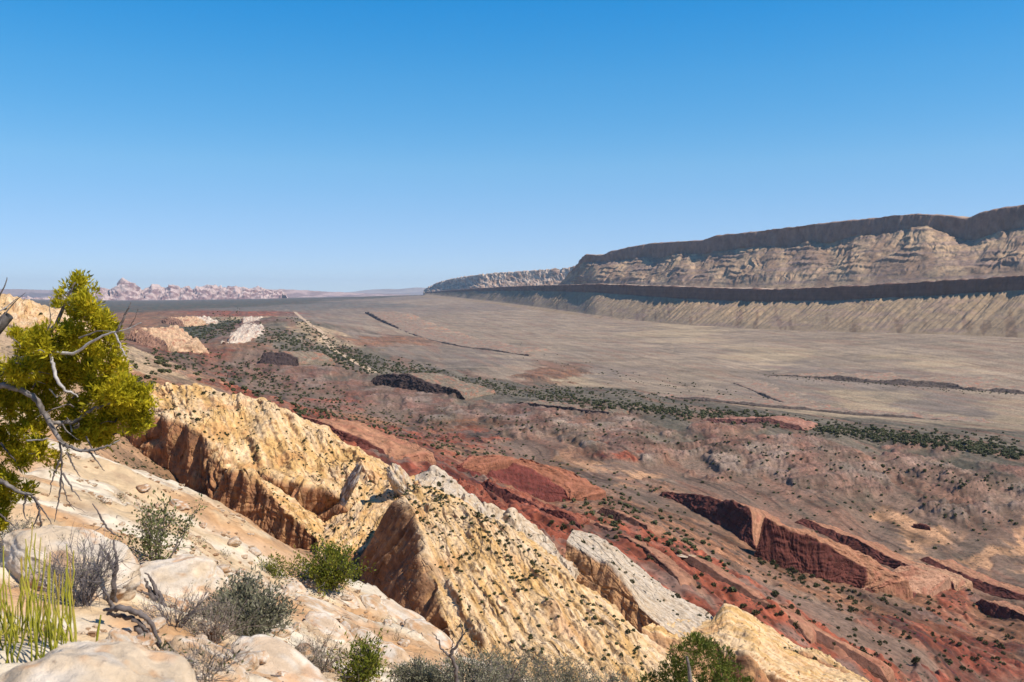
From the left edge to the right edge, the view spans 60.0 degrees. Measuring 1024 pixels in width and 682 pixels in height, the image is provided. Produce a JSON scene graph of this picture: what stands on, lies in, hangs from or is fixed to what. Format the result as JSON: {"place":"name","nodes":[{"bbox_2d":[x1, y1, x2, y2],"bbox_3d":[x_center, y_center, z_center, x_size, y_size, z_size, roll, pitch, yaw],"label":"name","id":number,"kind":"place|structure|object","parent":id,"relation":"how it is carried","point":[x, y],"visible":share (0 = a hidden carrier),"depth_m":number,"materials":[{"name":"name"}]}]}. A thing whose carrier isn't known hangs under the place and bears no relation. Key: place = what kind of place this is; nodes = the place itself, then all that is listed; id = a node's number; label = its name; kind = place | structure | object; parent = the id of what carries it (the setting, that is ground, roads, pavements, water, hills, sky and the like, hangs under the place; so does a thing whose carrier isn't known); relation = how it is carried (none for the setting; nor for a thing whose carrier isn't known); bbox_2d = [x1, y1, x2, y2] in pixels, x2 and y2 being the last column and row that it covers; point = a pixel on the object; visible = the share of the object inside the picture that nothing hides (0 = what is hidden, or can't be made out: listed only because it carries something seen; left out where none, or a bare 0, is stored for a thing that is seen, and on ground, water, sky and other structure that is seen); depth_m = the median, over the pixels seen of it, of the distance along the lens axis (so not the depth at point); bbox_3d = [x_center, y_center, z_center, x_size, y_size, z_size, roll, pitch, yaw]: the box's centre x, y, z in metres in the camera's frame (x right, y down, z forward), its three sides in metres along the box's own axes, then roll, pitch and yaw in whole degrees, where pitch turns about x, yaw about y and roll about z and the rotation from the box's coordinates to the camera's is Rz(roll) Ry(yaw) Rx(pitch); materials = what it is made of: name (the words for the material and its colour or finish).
{"place":"outdoors","nodes":[
{"label":"outdoors","id":0,"kind":"place"},
{"bbox_2d":[0,289,70,297],"bbox_3d":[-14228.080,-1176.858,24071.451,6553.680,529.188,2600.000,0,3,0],"label":"distant plateau","id":1,"kind":"structure","parent":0,"point":[31,293],"depth_m":24408.33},
{"bbox_2d":[0,294,133,371],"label":"cream dome ridge","id":2,"kind":"structure","parent":0,"point":[18,309],"depth_m":567.84,"materials":[{"name":"stone"}]},
{"bbox_2d":[14,278,287,299],"bbox_3d":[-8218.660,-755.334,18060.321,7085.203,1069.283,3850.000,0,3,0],"label":"distant hills","id":3,"kind":"structure","parent":0,"point":[124,289],"depth_m":18073.95,"materials":[{"name":"stone"}]},
{"bbox_2d":[0,424,551,681],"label":"rock slope ground","id":4,"kind":"structure","parent":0,"point":[115,478],"depth_m":18.45,"materials":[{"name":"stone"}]},
{"bbox_2d":[0,505,53,551],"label":"dead brush","id":5,"kind":"object","parent":4,"relation":"on","point":[17,527],"visible":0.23,"depth_m":10.28,"materials":[{"name":"grey plant"}]},
{"bbox_2d":[0,522,76,662],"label":"jointed stem plant","id":6,"kind":"object","parent":4,"relation":"on","point":[52,628],"visible":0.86,"depth_m":4.86,"materials":[{"name":"plant"}]},
{"bbox_2d":[0,525,141,602],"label":"boulder","id":7,"kind":"object","parent":4,"relation":"on","point":[13,544],"visible":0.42,"depth_m":7.46,"materials":[{"name":"stone"}]},
{"bbox_2d":[7,520,142,611],"bbox_3d":[-3.432,1.822,7.066,0.969,0.747,0.891,0,3,0],"label":"dead brush","id":8,"kind":"object","parent":4,"relation":"on","point":[97,570],"visible":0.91,"depth_m":7.03,"materials":[{"name":"grey plant"}]},
{"bbox_2d":[0,269,163,536],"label":"juniper tree","id":9,"kind":"object","parent":4,"relation":"on","point":[40,366],"visible":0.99,"depth_m":8.63,"materials":[{"name":"green plant"}]},
{"bbox_2d":[0,641,197,681],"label":"boulder","id":10,"kind":"object","parent":4,"relation":"on","point":[123,661],"visible":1,"depth_m":3.71,"materials":[{"name":"stone"}]},
{"bbox_2d":[92,503,122,539],"bbox_3d":[-6.278,2.802,13.730,0.532,0.546,0.101,1,3,10],"label":"dry stick","id":11,"kind":"object","parent":4,"relation":"on","point":[104,523],"visible":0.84,"depth_m":13.73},
{"bbox_2d":[99,539,118,602],"bbox_3d":[-3.326,1.911,7.322,0.143,0.574,0.171,-2,3,-30],"label":"dead snag","id":12,"kind":"object","parent":4,"relation":"on","point":[113,598],"visible":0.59,"depth_m":7.29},
{"bbox_2d":[106,627,144,647],"bbox_3d":[-2.273,1.819,5.261,0.354,0.066,0.161,30,23,21],"label":"rock slab","id":13,"kind":"object","parent":4,"relation":"on","point":[116,634],"visible":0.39,"depth_m":5.29,"materials":[{"name":"stone"}]},
{"bbox_2d":[103,588,163,649],"bbox_3d":[-2.808,2.084,6.628,0.594,0.494,0.128,1,3,10],"label":"dead branch","id":14,"kind":"object","parent":4,"relation":"on","point":[140,628],"visible":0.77,"depth_m":6.61,"materials":[{"name":"wood"}]},
{"bbox_2d":[136,484,150,491],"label":"stone","id":15,"kind":"object","parent":4,"relation":"on","point":[143,487],"visible":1,"depth_m":21.91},
{"bbox_2d":[136,632,156,647],"bbox_3d":[-2.431,1.986,5.871,0.188,0.090,0.147,2,4,35],"label":"stone","id":16,"kind":"object","parent":4,"relation":"on","point":[149,641],"visible":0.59,"depth_m":5.84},
{"bbox_2d":[137,573,166,605],"bbox_3d":[-3.353,2.348,8.288,0.272,0.385,0.115,-3,4,-41],"label":"broken stump","id":17,"kind":"object","parent":4,"relation":"on","point":[149,588],"visible":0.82,"depth_m":8.27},
{"bbox_2d":[142,617,165,631],"bbox_3d":[-2.852,2.248,6.974,0.250,0.122,0.191,-15,-8,16],"label":"stone","id":18,"kind":"object","parent":4,"relation":"on","point":[159,622],"visible":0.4,"depth_m":6.94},
{"bbox_2d":[110,485,210,560],"bbox_3d":[-5.390,2.869,13.531,1.332,1.338,1.774,0,3,0],"label":"leafy shrub","id":19,"kind":"object","parent":4,"relation":"on","point":[158,530],"visible":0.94,"depth_m":13.64,"materials":[{"name":"green plant"}]},
{"bbox_2d":[144,632,185,653],"bbox_3d":[-2.145,1.902,5.404,0.287,0.233,0.304,-2,4,-31],"label":"grass tuft","id":20,"kind":"object","parent":4,"relation":"on","point":[164,644],"visible":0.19,"depth_m":5.42,"materials":[{"name":"green plant"}]},
{"bbox_2d":[169,499,189,510],"bbox_3d":[-8.403,4.165,22.457,0.542,0.242,0.395,23,0,-36],"label":"stone","id":21,"kind":"object","parent":4,"relation":"on","point":[182,505],"visible":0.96,"depth_m":22.34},
{"bbox_2d":[131,580,232,627],"bbox_3d":[-2.833,2.234,7.474,0.846,0.463,0.662,0,3,0],"label":"dead brush","id":22,"kind":"object","parent":4,"relation":"on","point":[184,620],"visible":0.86,"depth_m":7.51,"materials":[{"name":"grey plant"}]},
{"bbox_2d":[175,597,189,611],"bbox_3d":[-3.310,2.658,8.904,0.146,0.100,0.206,13,24,-27],"label":"stone","id":23,"kind":"object","parent":4,"relation":"on","point":[180,602],"visible":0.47,"depth_m":8.87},
{"bbox_2d":[140,554,228,605],"bbox_3d":[-4.428,3.231,11.515,1.062,0.647,1.532,25,22,28],"label":"boulder","id":24,"kind":"object","parent":4,"relation":"on","point":[177,575],"visible":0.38,"depth_m":11.46,"materials":[{"name":"stone"}]},
{"bbox_2d":[164,635,249,681],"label":"rock slab","id":25,"kind":"object","parent":4,"relation":"on","point":[241,673],"visible":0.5,"depth_m":5.54,"materials":[{"name":"stone"}]},
{"bbox_2d":[160,630,255,681],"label":"dead brush","id":26,"kind":"object","parent":4,"relation":"on","point":[214,656],"visible":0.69,"depth_m":5.39,"materials":[{"name":"grey plant"}]},
{"bbox_2d":[183,630,239,681],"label":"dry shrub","id":27,"kind":"object","parent":4,"relation":"on","point":[210,656],"visible":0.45,"depth_m":5.48,"materials":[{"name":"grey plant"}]},
{"bbox_2d":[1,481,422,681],"bbox_3d":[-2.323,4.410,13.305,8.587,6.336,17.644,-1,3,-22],"label":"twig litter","id":28,"kind":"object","parent":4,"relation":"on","point":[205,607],"visible":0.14,"depth_m":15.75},
{"bbox_2d":[174,587,274,643],"bbox_3d":[-2.481,2.365,7.634,0.859,0.557,0.680,-1,3,-26],"label":"dead brush","id":29,"kind":"object","parent":4,"relation":"on","point":[215,631],"visible":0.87,"depth_m":7.64,"materials":[{"name":"grey plant"}]},
{"bbox_2d":[227,536,241,546],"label":"stone","id":30,"kind":"object","parent":4,"relation":"on","point":[235,541],"visible":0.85,"depth_m":21.82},
{"bbox_2d":[189,561,304,638],"bbox_3d":[-2.734,2.724,8.943,1.289,0.887,1.251,3,4,44],"label":"grey green shrub","id":31,"kind":"object","parent":4,"relation":"on","point":[274,613],"visible":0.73,"depth_m":8.94,"materials":[{"name":"green plant"}]},
{"bbox_2d":[236,650,259,672],"bbox_3d":[-1.933,2.321,6.384,0.230,0.133,0.223,2,3,29],"label":"stone","id":32,"kind":"object","parent":4,"relation":"on","point":[251,659],"visible":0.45,"depth_m":6.34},
{"bbox_2d":[254,547,302,583],"bbox_3d":[-5.849,5.514,21.718,1.352,0.906,0.940,0,3,0],"label":"green shrub","id":33,"kind":"object","parent":4,"relation":"on","point":[273,570],"visible":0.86,"depth_m":21.77,"materials":[{"name":"green plant"}]},
{"bbox_2d":[231,634,327,681],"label":"rock slab","id":34,"kind":"object","parent":4,"relation":"on","point":[294,664],"visible":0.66,"depth_m":6.58,"materials":[{"name":"stone"}]},
{"bbox_2d":[252,650,268,663],"bbox_3d":[-1.880,2.340,6.502,0.200,0.131,0.252,-11,-23,-4],"label":"stone","id":35,"kind":"object","parent":34,"relation":"on","point":[263,657],"visible":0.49,"depth_m":6.45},
{"bbox_2d":[271,627,291,638],"bbox_3d":[-3.219,4.047,12.273,0.357,0.178,0.271,0,-8,-20],"label":"stone","id":36,"kind":"object","parent":4,"relation":"on","point":[287,635],"visible":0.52,"depth_m":12.20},
{"bbox_2d":[284,577,308,594],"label":"rock slab","id":37,"kind":"object","parent":4,"relation":"on","point":[299,586],"visible":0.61,"depth_m":21.76,"materials":[{"name":"stone"}]},
{"bbox_2d":[299,646,313,660],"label":"stone","id":38,"kind":"object","parent":4,"relation":"on","point":[307,656],"visible":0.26,"depth_m":9.06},
{"bbox_2d":[302,579,321,588],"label":"stone","id":39,"kind":"object","parent":4,"relation":"on","point":[308,583],"visible":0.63,"depth_m":22.18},
{"bbox_2d":[295,596,342,621],"bbox_3d":[-3.686,5.107,16.838,1.079,0.188,0.542,22,8,16],"label":"rock slab","id":40,"kind":"object","parent":4,"relation":"on","point":[315,604],"visible":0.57,"depth_m":16.82,"materials":[{"name":"stone"}]},
{"bbox_2d":[285,619,357,673],"bbox_3d":[-2.048,3.196,9.086,0.766,0.562,0.825,1,3,19],"label":"dead brush","id":41,"kind":"object","parent":4,"relation":"on","point":[320,659],"visible":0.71,"depth_m":9.10,"materials":[{"name":"grey plant"}]},
{"bbox_2d":[305,611,352,646],"bbox_3d":[-2.976,4.687,14.352,1.027,0.174,0.583,27,22,26],"label":"rock slab","id":42,"kind":"object","parent":4,"relation":"on","point":[323,621],"visible":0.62,"depth_m":14.35,"materials":[{"name":"stone"}]},
{"bbox_2d":[286,532,376,596],"bbox_3d":[-4.559,5.681,22.512,2.170,1.542,1.821,-3,4,-42],"label":"green bush","id":43,"kind":"object","parent":4,"relation":"on","point":[334,568],"visible":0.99,"depth_m":22.25,"materials":[{"name":"green plant"}]},
{"bbox_2d":[322,585,358,608],"bbox_3d":[-4.305,6.458,22.441,1.188,0.186,0.666,27,12,22],"label":"rock slab","id":44,"kind":"object","parent":4,"relation":"on","point":[334,594],"visible":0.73,"depth_m":22.30,"materials":[{"name":"stone"}]},
{"bbox_2d":[325,626,397,681],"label":"yellow green bush","id":45,"kind":"object","parent":4,"relation":"on","point":[363,665],"visible":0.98,"depth_m":9.29,"materials":[{"name":"green plant"}]},
{"bbox_2d":[349,626,381,644],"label":"rock slab","id":46,"kind":"object","parent":4,"relation":"on","point":[361,631],"visible":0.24,"depth_m":15.59,"materials":[{"name":"stone"}]},
{"bbox_2d":[358,594,389,615],"bbox_3d":[-3.508,6.802,22.734,1.051,0.242,0.659,31,21,38],"label":"rock slab","id":47,"kind":"object","parent":4,"relation":"on","point":[373,600],"visible":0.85,"depth_m":22.69,"materials":[{"name":"stone"}]},
{"bbox_2d":[372,640,411,666],"bbox_3d":[-1.903,5.322,14.625,1.109,0.169,0.620,29,27,33],"label":"rock slab","id":48,"kind":"object","parent":4,"relation":"on","point":[395,653],"visible":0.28,"depth_m":14.74,"materials":[{"name":"stone"}]},
{"bbox_2d":[381,599,424,622],"bbox_3d":[-2.756,7.230,22.880,1.932,0.343,1.175,28,6,10],"label":"rock slab","id":49,"kind":"object","parent":4,"relation":"on","point":[399,613],"visible":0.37,"depth_m":22.95,"materials":[{"name":"stone"}]},
{"bbox_2d":[385,646,450,681],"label":"grey shrub","id":50,"kind":"object","parent":4,"relation":"on","point":[418,671],"visible":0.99,"depth_m":11.11,"materials":[{"name":"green plant"}]},
{"bbox_2d":[403,618,457,655],"bbox_3d":[-1.901,6.897,20.544,1.577,0.295,0.850,29,19,24],"label":"rock slab","id":51,"kind":"object","parent":4,"relation":"on","point":[424,627],"visible":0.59,"depth_m":20.55,"materials":[{"name":"stone"}]},
{"bbox_2d":[422,640,523,681],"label":"grey shrub","id":52,"kind":"object","parent":4,"relation":"on","point":[482,673],"visible":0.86,"depth_m":11.37,"materials":[{"name":"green plant"}]},
{"bbox_2d":[432,620,523,681],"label":"dead branch","id":53,"kind":"object","parent":52,"relation":"attached to","point":[454,664],"visible":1,"depth_m":10.86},
{"bbox_2d":[458,641,551,681],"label":"grey shrub","id":54,"kind":"object","parent":4,"relation":"on","point":[518,678],"visible":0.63,"depth_m":15.08,"materials":[{"name":"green plant"}]},
{"bbox_2d":[526,642,607,681],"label":"grey shrub","id":55,"kind":"object","parent":4,"relation":"on","point":[570,673],"visible":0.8,"depth_m":16.71,"materials":[{"name":"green plant"}]},
{"bbox_2d":[551,658,641,681],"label":"grey shrub","id":56,"kind":"object","parent":4,"relation":"on","point":[605,679],"visible":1,"depth_m":14.99,"materials":[{"name":"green plant"}]},
{"bbox_2d":[636,631,755,681],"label":"pinyon pine","id":57,"kind":"object","parent":4,"relation":"on","point":[705,643],"visible":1,"depth_m":16.84,"materials":[{"name":"green plant"}]},
{"bbox_2d":[294,312,376,372],"bbox_3d":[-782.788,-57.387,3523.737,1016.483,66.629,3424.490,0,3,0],"label":"dirt track","id":58,"kind":"structure","parent":0,"point":[318,329],"depth_m":2647.22,"materials":[{"name":"soil"}]},
{"bbox_2d":[268,289,409,297],"bbox_3d":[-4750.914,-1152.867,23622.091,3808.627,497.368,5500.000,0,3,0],"label":"distant plateau","id":59,"kind":"structure","parent":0,"point":[297,293],"depth_m":23495.28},
{"bbox_2d":[317,479,417,580],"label":"rock slope","id":60,"kind":"structure","parent":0,"point":[371,516],"depth_m":259.20,"materials":[{"name":"beige stone"}]},
{"bbox_2d":[337,463,362,505],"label":"crag","id":61,"kind":"structure","parent":60,"relation":"on","point":[350,484],"depth_m":272.20,"materials":[{"name":"beige stone"}]},
{"bbox_2d":[386,463,412,494],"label":"crag","id":62,"kind":"structure","parent":60,"relation":"on","point":[399,478],"depth_m":266.94,"materials":[{"name":"beige stone"}]},
{"bbox_2d":[348,287,425,294],"bbox_3d":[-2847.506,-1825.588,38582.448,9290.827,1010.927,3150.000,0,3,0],"label":"mountains","id":63,"kind":"structure","parent":0,"point":[415,291],"depth_m":38409.89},
{"bbox_2d":[423,266,574,294],"bbox_3d":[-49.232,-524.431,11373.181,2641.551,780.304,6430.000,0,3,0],"label":"hills","id":64,"kind":"structure","parent":0,"point":[554,276],"depth_m":10310.39,"materials":[{"name":"stone"}]},
{"bbox_2d":[0,295,1023,681],"bbox_3d":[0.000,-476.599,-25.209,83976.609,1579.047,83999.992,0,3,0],"label":"ground","id":65,"kind":"structure","parent":0,"point":[650,357],"depth_m":1119.24,"materials":[{"name":"soil"}]},
{"bbox_2d":[127,325,208,353],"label":"pale dome","id":66,"kind":"structure","parent":65,"relation":"on","point":[172,338],"depth_m":1876.69,"materials":[{"name":"beige stone"}]},
{"bbox_2d":[161,316,207,326],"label":"pale dome","id":67,"kind":"structure","parent":65,"relation":"on","point":[185,321],"depth_m":3123.73,"materials":[{"name":"beige stone"}]},
{"bbox_2d":[196,315,217,323],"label":"pale dome","id":68,"kind":"structure","parent":65,"relation":"on","point":[208,320],"depth_m":3280.02,"materials":[{"name":"stone"}]},
{"bbox_2d":[220,316,264,344],"bbox_3d":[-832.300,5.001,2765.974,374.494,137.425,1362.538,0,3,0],"label":"pale dome","id":69,"kind":"structure","parent":65,"relation":"on","point":[244,332],"depth_m":2367.55,"materials":[{"name":"white stone"}]},
{"bbox_2d":[103,382,414,522],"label":"sandstone ridge","id":70,"kind":"structure","parent":65,"relation":"on","point":[196,458],"depth_m":306.10,"materials":[{"name":"stone"}]},
{"bbox_2d":[212,467,324,552],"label":"rock buttress","id":71,"kind":"object","parent":65,"relation":"on","point":[247,492],"visible":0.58,"depth_m":258.54,"materials":[{"name":"beige stone"}]},
{"bbox_2d":[258,351,336,365],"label":"dark cliff","id":72,"kind":"structure","parent":65,"relation":"on","point":[298,358],"depth_m":1877.37,"materials":[{"name":"red stone"}]},
{"bbox_2d":[301,417,436,465],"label":"red cliff","id":73,"kind":"structure","parent":65,"relation":"on","point":[363,435],"depth_m":503.03,"materials":[{"name":"stone"}]},
{"bbox_2d":[371,372,494,399],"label":"dark cliff","id":74,"kind":"structure","parent":65,"relation":"on","point":[436,383],"depth_m":1607.74,"materials":[{"name":"red stone"}]},
{"bbox_2d":[365,311,548,355],"bbox_3d":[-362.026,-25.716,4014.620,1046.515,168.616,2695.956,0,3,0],"label":"dark cuesta","id":75,"kind":"object","parent":65,"relation":"on","point":[412,324],"visible":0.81,"depth_m":3428.20,"materials":[{"name":"red stone"}]},
{"bbox_2d":[419,471,562,538],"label":"red ledge","id":76,"kind":"object","parent":65,"relation":"on","point":[479,492],"visible":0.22,"depth_m":409.80,"materials":[{"name":"stone"}]},
{"bbox_2d":[413,465,578,579],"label":"white slab ridge","id":77,"kind":"structure","parent":65,"relation":"on","point":[519,523],"depth_m":271.39,"materials":[{"name":"beige stone"}]},
{"bbox_2d":[26,311,1023,681],"bbox_3d":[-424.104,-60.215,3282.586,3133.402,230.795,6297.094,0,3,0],"label":"scrub","id":78,"kind":"object","parent":65,"relation":"on","point":[980,447],"visible":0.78,"depth_m":1108.17,"materials":[{"name":"green plant"}]},
{"bbox_2d":[457,455,606,501],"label":"red cliff","id":79,"kind":"structure","parent":65,"relation":"on","point":[545,483],"depth_m":580.97,"materials":[{"name":"stone"}]},
{"bbox_2d":[481,478,589,529],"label":"red ledge","id":80,"kind":"object","parent":65,"relation":"on","point":[505,494],"visible":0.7,"depth_m":440.55,"materials":[{"name":"stone"}]},
{"bbox_2d":[517,400,628,414],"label":"dark ledge","id":81,"kind":"object","parent":65,"relation":"on","point":[564,406],"visible":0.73,"depth_m":1337.63,"materials":[{"name":"red stone"}]},
{"bbox_2d":[597,507,662,537],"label":"thin ledge","id":82,"kind":"object","parent":65,"relation":"on","point":[618,514],"visible":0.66,"depth_m":460.04,"materials":[{"name":"red stone"}]},
{"bbox_2d":[565,530,712,637],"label":"rock fin","id":83,"kind":"object","parent":65,"relation":"on","point":[638,604],"visible":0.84,"depth_m":247.65,"materials":[{"name":"beige stone"}]},
{"bbox_2d":[593,522,696,586],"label":"thin ledge","id":84,"kind":"object","parent":65,"relation":"on","point":[668,565],"visible":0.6,"depth_m":362.28,"materials":[{"name":"red stone"}]},
{"bbox_2d":[658,492,779,550],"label":"red fin","id":85,"kind":"object","parent":65,"relation":"on","point":[742,522],"visible":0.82,"depth_m":707.62,"materials":[{"name":"stone"}]},
{"bbox_2d":[641,603,796,681],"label":"rock outcrop","id":86,"kind":"object","parent":65,"relation":"on","point":[727,614],"visible":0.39,"depth_m":233.32,"materials":[{"name":"beige stone"}]},
{"bbox_2d":[419,275,1023,337],"bbox_3d":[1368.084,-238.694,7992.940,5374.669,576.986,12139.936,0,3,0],"label":"mesa","id":87,"kind":"structure","parent":65,"relation":"on","point":[993,306],"depth_m":4004.21,"materials":[{"name":"stone"}]},
{"bbox_2d":[559,205,1023,288],"bbox_3d":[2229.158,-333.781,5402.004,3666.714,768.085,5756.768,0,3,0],"label":"mesa upper tier","id":88,"kind":"object","parent":87,"relation":"on","point":[910,248],"visible":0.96,"depth_m":4832.47,"materials":[{"name":"stone"}]},
{"bbox_2d":[671,547,815,643],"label":"thin ledge","id":89,"kind":"object","parent":65,"relation":"on","point":[804,629],"visible":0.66,"depth_m":382.82,"materials":[{"name":"red stone"}]},
{"bbox_2d":[700,416,817,430],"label":"dark ledge","id":90,"kind":"object","parent":65,"relation":"on","point":[793,423],"visible":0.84,"depth_m":1181.64,"materials":[{"name":"red stone"}]},
{"bbox_2d":[733,382,815,403],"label":"cuesta","id":91,"kind":"object","parent":65,"relation":"on","point":[763,389],"visible":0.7,"depth_m":1885.34,"materials":[{"name":"red stone"}]},
{"bbox_2d":[709,624,869,681],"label":"rock dome","id":92,"kind":"object","parent":65,"relation":"on","point":[761,657],"visible":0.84,"depth_m":182.53,"materials":[{"name":"beige stone"}]},
{"bbox_2d":[634,393,993,422],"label":"cuesta","id":93,"kind":"object","parent":65,"relation":"on","point":[828,408],"visible":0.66,"depth_m":1544.87,"materials":[{"name":"red stone"}]},
{"bbox_2d":[751,598,894,681],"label":"thin ledge","id":94,"kind":"object","parent":65,"relation":"on","point":[880,669],"visible":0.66,"depth_m":368.05,"materials":[{"name":"red stone"}]},
{"bbox_2d":[785,645,867,680],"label":"rock rib","id":95,"kind":"object","parent":65,"relation":"on","point":[823,658],"visible":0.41,"depth_m":222.29,"materials":[{"name":"beige stone"}]},
{"bbox_2d":[754,517,912,599],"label":"red fin","id":96,"kind":"object","parent":65,"relation":"on","point":[803,550],"visible":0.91,"depth_m":617.08,"materials":[{"name":"stone"}]},
{"bbox_2d":[795,519,916,568],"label":"red fin","id":97,"kind":"object","parent":65,"relation":"on","point":[881,553],"visible":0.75,"depth_m":745.91,"materials":[{"name":"stone"}]},
{"bbox_2d":[763,372,1023,393],"bbox_3d":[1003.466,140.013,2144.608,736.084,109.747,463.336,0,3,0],"label":"dark cuesta","id":98,"kind":"object","parent":65,"relation":"on","point":[968,383],"visible":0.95,"depth_m":2127.16,"materials":[{"name":"red stone"}]},
{"bbox_2d":[861,565,951,597],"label":"pink slab","id":99,"kind":"structure","parent":65,"relation":"on","point":[930,582],"depth_m":646.88,"materials":[{"name":"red stone"}]},
{"bbox_2d":[912,523,930,530],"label":"ledge","id":100,"kind":"object","parent":65,"relation":"on","point":[922,526],"visible":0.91,"depth_m":828.48,"materials":[{"name":"red stone"}]},
{"bbox_2d":[901,562,972,590],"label":"red fin","id":101,"kind":"object","parent":65,"relation":"on","point":[958,582],"visible":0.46,"depth_m":682.79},
{"bbox_2d":[919,556,1023,600],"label":"red fin","id":102,"kind":"object","parent":65,"relation":"on","point":[984,583],"visible":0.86,"depth_m":694.31,"materials":[{"name":"stone"}]},
{"bbox_2d":[973,599,1023,620],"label":"red fin","id":103,"kind":"object","parent":65,"relation":"on","point":[1000,609],"visible":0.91,"depth_m":615.67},
{"bbox_2d":[0,0,1023,291],"label":"sky","id":104,"kind":"structure","parent":0,"point":[311,145],"materials":[{"name":"blue"}]},
{"bbox_2d":[359,484,696,681],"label":"sandstone ridge","id":105,"kind":"structure","parent":0,"point":[404,552],"depth_m":183.85,"materials":[{"name":"stone"}]},
{"bbox_2d":[461,493,487,516],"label":"crag","id":106,"kind":"structure","parent":105,"relation":"on","point":[473,501],"depth_m":236.42,"materials":[{"name":"beige stone"}]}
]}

